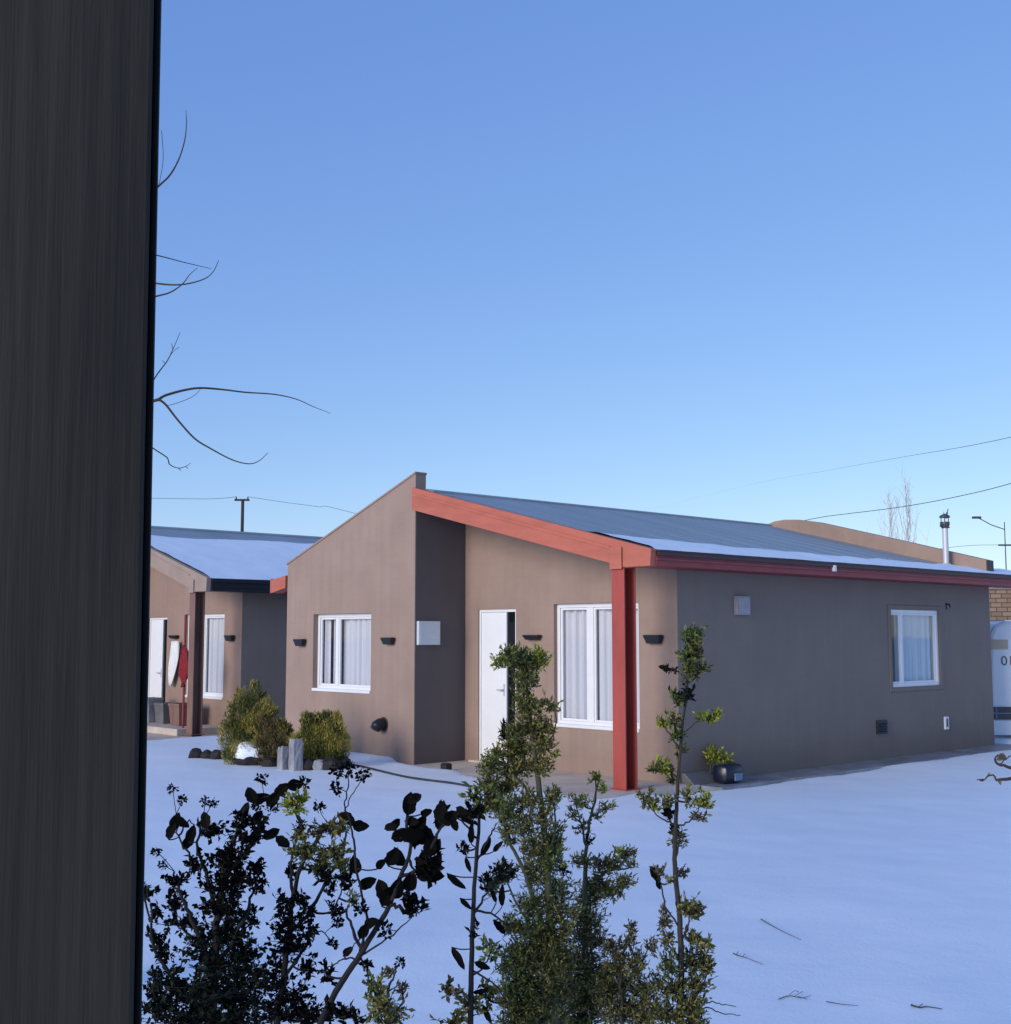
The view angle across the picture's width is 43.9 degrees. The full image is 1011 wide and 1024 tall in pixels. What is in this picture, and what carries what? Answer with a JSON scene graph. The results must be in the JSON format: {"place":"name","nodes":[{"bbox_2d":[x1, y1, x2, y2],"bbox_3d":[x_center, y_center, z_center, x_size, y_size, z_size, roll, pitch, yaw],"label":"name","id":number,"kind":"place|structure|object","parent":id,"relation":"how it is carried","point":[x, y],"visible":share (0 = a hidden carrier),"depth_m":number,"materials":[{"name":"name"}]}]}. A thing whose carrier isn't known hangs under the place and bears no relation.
{"place":"outdoors","nodes":[
{"label":"outdoors","id":0,"kind":"place"},
{"bbox_2d":[147,722,225,740],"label":"stepped paving","id":1,"kind":"structure","parent":0,"point":[156,731],"depth_m":22.30,"materials":[{"name":"concrete"}]},
{"bbox_2d":[147,697,163,722],"bbox_3d":[-6.698,3.745,23.775,0.318,0.460,0.318,5,-8,-43],"label":"stone planter","id":2,"kind":"object","parent":1,"relation":"on","point":[151,710],"visible":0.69,"depth_m":23.63,"materials":[{"name":"grey stone"}]},
{"bbox_2d":[154,702,176,723],"bbox_3d":[-6.320,3.752,23.441,0.360,0.380,0.360,5,-8,-43],"label":"stone planter","id":3,"kind":"object","parent":1,"relation":"on","point":[162,715],"visible":0.62,"depth_m":23.29,"materials":[{"name":"stone"}]},
{"bbox_2d":[168,702,186,725],"bbox_3d":[-5.879,3.688,22.898,0.403,0.400,0.403,5,-8,-43],"label":"stone planter","id":4,"kind":"object","parent":1,"relation":"on","point":[175,711],"visible":0.53,"depth_m":22.74,"materials":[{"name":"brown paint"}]},
{"bbox_2d":[178,615,187,727],"bbox_3d":[-5.705,2.828,22.324,0.081,2.000,0.324,5,-8,-43],"label":"closed parasol","id":5,"kind":"object","parent":1,"relation":"on","point":[183,670],"visible":0.94,"depth_m":22.32,"materials":[{"name":"red fabric"}]},
{"bbox_2d":[440,763,451,769],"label":"drain block","id":6,"kind":"structure","parent":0,"point":[447,766],"depth_m":15.91,"materials":[{"name":"grey concrete"}]},
{"bbox_2d":[407,760,700,798],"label":"porch paving","id":7,"kind":"structure","parent":0,"point":[571,782],"depth_m":14.64,"materials":[{"name":"concrete"}]},
{"bbox_2d":[142,734,1010,1023],"bbox_3d":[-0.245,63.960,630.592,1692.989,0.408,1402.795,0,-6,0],"label":"snow ground","id":8,"kind":"structure","parent":0,"point":[884,894],"depth_m":8.49,"materials":[{"name":"white snow"}]},
{"bbox_2d":[0,0,161,1023],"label":"wooden post","id":9,"kind":"object","parent":8,"relation":"on","point":[79,111],"visible":1,"depth_m":1.19,"materials":[{"name":"grey wood"}]},
{"bbox_2d":[188,748,201,757],"bbox_3d":[-4.279,3.353,17.366,0.224,0.188,0.158,0,-6,0],"label":"border rock","id":10,"kind":"object","parent":8,"relation":"on","point":[195,753],"visible":0.84,"depth_m":17.31,"materials":[{"name":"grey stone"}]},
{"bbox_2d":[200,749,211,758],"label":"border rock","id":11,"kind":"object","parent":8,"relation":"on","point":[205,754],"visible":0.79,"depth_m":17.25,"materials":[{"name":"grey stone"}]},
{"bbox_2d":[209,750,221,759],"bbox_3d":[-3.945,3.344,17.227,0.204,0.171,0.184,4,-7,-36],"label":"border rock","id":12,"kind":"object","parent":8,"relation":"on","point":[215,754],"visible":0.66,"depth_m":17.15,"materials":[{"name":"grey stone"}]},
{"bbox_2d":[142,782,289,1023],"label":"evergreen shrub","id":13,"kind":"object","parent":8,"relation":"on","point":[205,997],"visible":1,"depth_m":2.38,"materials":[{"name":"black plant"}]},
{"bbox_2d":[148,526,322,736],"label":"terraced house","id":14,"kind":"structure","parent":8,"relation":"on","point":[213,586],"depth_m":23.02,"materials":[{"name":"paint"}]},
{"bbox_2d":[148,618,166,701],"bbox_3d":[-6.820,3.107,24.692,0.121,2.050,0.750,5,-8,-43],"label":"door","id":15,"kind":"structure","parent":14,"relation":"in","point":[158,626],"depth_m":24.75,"materials":[{"name":"white paint"}]},
{"bbox_2d":[168,641,179,685],"bbox_3d":[-6.360,2.900,24.030,0.052,0.868,0.378,5,-8,-43],"label":"hanging towel","id":16,"kind":"object","parent":14,"relation":"hanging from","point":[174,656],"visible":1,"depth_m":24.02,"materials":[{"name":"white fabric"}]},
{"bbox_2d":[185,614,224,699],"bbox_3d":[-5.551,2.671,23.438,0.214,1.630,1.590,5,-8,-43],"label":"window","id":17,"kind":"structure","parent":14,"relation":"in","point":[214,623],"depth_m":23.40,"materials":[{"name":"white paint"}]},
{"bbox_2d":[153,114,330,469],"bbox_3d":[-1.620,-0.520,6.206,1.472,5.900,0.585,0,-6,0],"label":"bare tree","id":18,"kind":"object","parent":8,"relation":"on","point":[174,392],"visible":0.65,"depth_m":6.18,"materials":[{"name":"brown plant"}]},
{"bbox_2d":[234,497,249,531],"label":"utility pole","id":19,"kind":"object","parent":8,"relation":"on","point":[242,513],"visible":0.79,"depth_m":42.17,"materials":[{"name":"brown wood"}]},
{"bbox_2d":[158,497,231,498],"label":"power line","id":20,"kind":"object","parent":19,"relation":"attached to","point":[183,498],"visible":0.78,"depth_m":42.19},
{"bbox_2d":[252,497,355,513],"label":"power line","id":21,"kind":"object","parent":19,"relation":"attached to","point":[308,505],"visible":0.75,"depth_m":43.83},
{"bbox_2d":[215,678,280,764],"bbox_3d":[-3.367,2.799,16.500,0.919,1.223,0.475,0,-6,0],"label":"golden shrub","id":22,"kind":"object","parent":8,"relation":"on","point":[246,730],"visible":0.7,"depth_m":16.44,"materials":[{"name":"green plant"}]},
{"bbox_2d":[234,739,265,765],"bbox_3d":[-3.318,3.183,16.472,0.521,0.436,0.406,0,-6,0],"label":"border rock","id":23,"kind":"object","parent":8,"relation":"on","point":[243,757],"visible":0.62,"depth_m":16.29,"materials":[{"name":"white stone"}]},
{"bbox_2d":[261,756,276,766],"bbox_3d":[-3.048,3.237,16.206,0.209,0.168,0.156,0,-6,0],"label":"border rock","id":24,"kind":"object","parent":8,"relation":"on","point":[269,761],"visible":0.83,"depth_m":16.15,"materials":[{"name":"grey stone"}]},
{"bbox_2d":[252,711,294,765],"bbox_3d":[-2.998,2.994,16.383,0.691,0.812,0.416,0,-6,0],"label":"golden shrub","id":25,"kind":"object","parent":8,"relation":"on","point":[283,727],"visible":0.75,"depth_m":16.31,"materials":[{"name":"green plant"}]},
{"bbox_2d":[277,746,288,769],"bbox_3d":[-2.797,3.145,15.833,0.120,0.393,0.151,4,-7,-37],"label":"upright stone","id":26,"kind":"object","parent":8,"relation":"on","point":[282,757],"visible":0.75,"depth_m":15.78,"materials":[{"name":"grey stone"}]},
{"bbox_2d":[288,738,303,770],"bbox_3d":[-2.623,3.079,15.717,0.137,0.501,0.171,3,-7,-32],"label":"upright stone","id":27,"kind":"object","parent":8,"relation":"on","point":[295,762],"visible":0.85,"depth_m":15.66,"materials":[{"name":"grey stone"}]},
{"bbox_2d":[245,773,368,1023],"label":"evergreen shrub","id":28,"kind":"object","parent":8,"relation":"on","point":[284,996],"visible":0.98,"depth_m":2.62,"materials":[{"name":"green plant"}]},
{"bbox_2d":[303,758,312,770],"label":"border rock","id":29,"kind":"object","parent":8,"relation":"on","point":[307,764],"visible":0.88,"depth_m":15.70,"materials":[{"name":"grey stone"}]},
{"bbox_2d":[312,759,322,769],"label":"border rock","id":30,"kind":"object","parent":8,"relation":"on","point":[317,764],"visible":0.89,"depth_m":15.71,"materials":[{"name":"grey stone"}]},
{"bbox_2d":[285,707,351,761],"bbox_3d":[-2.378,2.936,16.081,0.833,0.867,0.559,-2,-6,15],"label":"golden shrub","id":31,"kind":"object","parent":8,"relation":"on","point":[324,735],"visible":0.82,"depth_m":16.00,"materials":[{"name":"green plant"}]},
{"bbox_2d":[322,756,341,769],"bbox_3d":[-2.189,3.177,15.768,0.257,0.216,0.204,0,-6,0],"label":"border rock","id":32,"kind":"object","parent":8,"relation":"on","point":[328,762],"visible":0.71,"depth_m":15.70,"materials":[{"name":"grey stone"}]},
{"bbox_2d":[339,756,350,766],"bbox_3d":[-2.061,3.209,16.021,0.172,0.191,0.178,5,-8,-42],"label":"border rock","id":33,"kind":"object","parent":8,"relation":"on","point":[343,760],"visible":0.44,"depth_m":15.96,"materials":[{"name":"grey stone"}]},
{"bbox_2d":[294,760,466,1023],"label":"leafy bush","id":34,"kind":"object","parent":8,"relation":"on","point":[428,859],"visible":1,"depth_m":2.29,"materials":[{"name":"black plant"}]},
{"bbox_2d":[361,956,415,1023],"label":"leafy bush","id":35,"kind":"object","parent":8,"relation":"on","point":[382,1005],"visible":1,"depth_m":2.46,"materials":[{"name":"green plant"}]},
{"bbox_2d":[352,764,483,788],"bbox_3d":[-1.089,3.134,14.876,0.099,0.044,3.155,4,-7,-36],"label":"garden hose","id":36,"kind":"object","parent":8,"relation":"on","point":[423,779],"visible":0.81,"depth_m":14.75,"materials":[{"name":"black rubber"}]},
{"bbox_2d":[429,781,518,1023],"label":"slender sapling","id":37,"kind":"object","parent":8,"relation":"on","point":[478,810],"visible":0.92,"depth_m":2.58,"materials":[{"name":"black plant"}]},
{"bbox_2d":[473,641,587,1023],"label":"garden conifer","id":38,"kind":"object","parent":8,"relation":"on","point":[546,952],"visible":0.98,"depth_m":2.92,"materials":[{"name":"green plant"}]},
{"bbox_2d":[561,770,639,1023],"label":"garden conifer","id":39,"kind":"object","parent":8,"relation":"on","point":[586,936],"visible":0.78,"depth_m":3.06,"materials":[{"name":"green plant"}]},
{"bbox_2d":[588,918,663,1023],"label":"leafy bush","id":40,"kind":"object","parent":8,"relation":"on","point":[646,994],"visible":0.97,"depth_m":2.81,"materials":[{"name":"green plant"}]},
{"bbox_2d":[270,472,1010,790],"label":"terraced house","id":41,"kind":"structure","parent":8,"relation":"on","point":[413,602],"depth_m":16.96,"materials":[{"name":"beige paint"}]},
{"bbox_2d":[312,613,370,693],"bbox_3d":[-2.263,2.010,18.059,0.234,1.190,1.480,5,-8,-43],"label":"window","id":42,"kind":"structure","parent":41,"relation":"in","point":[357,627],"depth_m":18.16,"materials":[{"name":"white paint"}]},
{"bbox_2d":[479,609,515,762],"bbox_3d":[-0.089,2.339,16.921,0.121,2.050,0.750,5,-8,-43],"label":"door","id":43,"kind":"structure","parent":41,"relation":"in","point":[498,626],"depth_m":17.00,"materials":[{"name":"white paint"}]},
{"bbox_2d":[553,602,639,732],"bbox_3d":[1.180,1.904,15.669,0.214,1.630,1.590,5,-8,-43],"label":"window","id":44,"kind":"structure","parent":41,"relation":"in","point":[584,631],"depth_m":15.86,"materials":[{"name":"white paint"}]},
{"bbox_2d":[891,609,938,686],"bbox_3d":[5.969,1.998,18.454,1.430,1.210,0.134,5,-8,-43],"label":"window","id":45,"kind":"structure","parent":41,"relation":"in","point":[915,631],"depth_m":18.55,"materials":[{"name":"white paint"}]},
{"bbox_2d":[634,622,740,1023],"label":"slender sapling","id":46,"kind":"object","parent":8,"relation":"on","point":[690,1009],"visible":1,"depth_m":2.73,"materials":[{"name":"green plant"}]},
{"bbox_2d":[702,743,735,773],"bbox_3d":[2.518,2.997,14.775,0.402,0.566,0.303,-2,-6,15],"label":"shrub","id":47,"kind":"object","parent":8,"relation":"on","point":[713,756],"depth_m":14.78,"materials":[{"name":"green plant"}]},
{"bbox_2d":[761,919,800,939],"bbox_3d":[1.572,2.396,7.213,0.015,0.008,0.547,1,-6,-12],"label":"fallen twig","id":48,"kind":"object","parent":8,"relation":"on","point":[777,928],"visible":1,"depth_m":7.22,"materials":[{"name":"brown wood"}]},
{"bbox_2d":[779,991,810,998],"bbox_3d":[1.364,2.260,5.856,0.105,0.009,0.189,-5,-7,39],"label":"fallen twig","id":49,"kind":"object","parent":8,"relation":"on","point":[795,996],"visible":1,"depth_m":5.86,"materials":[{"name":"wood"}]},
{"bbox_2d":[865,486,916,539],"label":"bare poplar","id":50,"kind":"object","parent":8,"relation":"on","point":[890,518],"visible":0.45,"depth_m":58.18,"materials":[{"name":"brown plant"}]},
{"bbox_2d":[891,466,929,545],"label":"bare poplar","id":51,"kind":"object","parent":8,"relation":"on","point":[908,536],"visible":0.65,"depth_m":55.28,"materials":[{"name":"brown plant"}]},
{"bbox_2d":[911,1004,941,1008],"bbox_3d":[1.907,2.241,5.696,0.133,0.011,0.042,-1,-6,13],"label":"fallen twig","id":52,"kind":"object","parent":8,"relation":"on","point":[924,1006],"visible":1,"depth_m":5.69,"materials":[{"name":"wood"}]},
{"bbox_2d":[972,516,1010,568],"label":"street lamp","id":53,"kind":"object","parent":8,"relation":"on","point":[979,517],"visible":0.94,"depth_m":46.13,"materials":[{"name":"metal"}]},
{"bbox_2d":[977,753,1010,784],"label":"bare shrub","id":54,"kind":"object","parent":8,"relation":"on","point":[1001,756],"visible":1,"depth_m":5.12,"materials":[{"name":"brown plant"}]},
{"bbox_2d":[989,587,1010,620],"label":"brick building","id":55,"kind":"structure","parent":8,"relation":"on","point":[1000,603],"depth_m":30.73,"materials":[{"name":"brown brick"}]},
{"bbox_2d":[990,621,1010,734],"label":"parked van","id":56,"kind":"object","parent":8,"relation":"on","point":[1000,631],"visible":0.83,"depth_m":20.72,"materials":[{"name":"white paint"}]},
{"bbox_2d":[151,0,1010,569],"label":"sky","id":57,"kind":"structure","parent":0,"point":[659,256],"materials":[{"name":"blue"}]},
{"bbox_2d":[700,743,1010,790],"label":"side path","id":58,"kind":"structure","parent":0,"point":[791,775],"depth_m":16.24,"materials":[{"name":"concrete"}]},
{"bbox_2d":[681,770,716,784],"bbox_3d":[2.354,3.105,14.702,0.700,0.130,0.195,5,-8,-43],"label":"leaning slab","id":59,"kind":"object","parent":58,"relation":"on","point":[700,777],"depth_m":14.57,"materials":[{"name":"concrete"}]},
{"bbox_2d":[713,761,742,782],"bbox_3d":[2.598,3.031,14.660,0.310,0.252,0.236,5,-8,-43],"label":"storage tub","id":60,"kind":"object","parent":58,"relation":"on","point":[727,772],"visible":1,"depth_m":14.57,"materials":[{"name":"blue plastic"}]},
{"bbox_2d":[725,437,1010,490],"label":"power line","id":61,"kind":"object","parent":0,"point":[916,454],"visible":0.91,"depth_m":29.31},
{"bbox_2d":[808,483,1010,519],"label":"power line","id":62,"kind":"object","parent":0,"point":[914,504],"visible":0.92,"depth_m":23.28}
]}

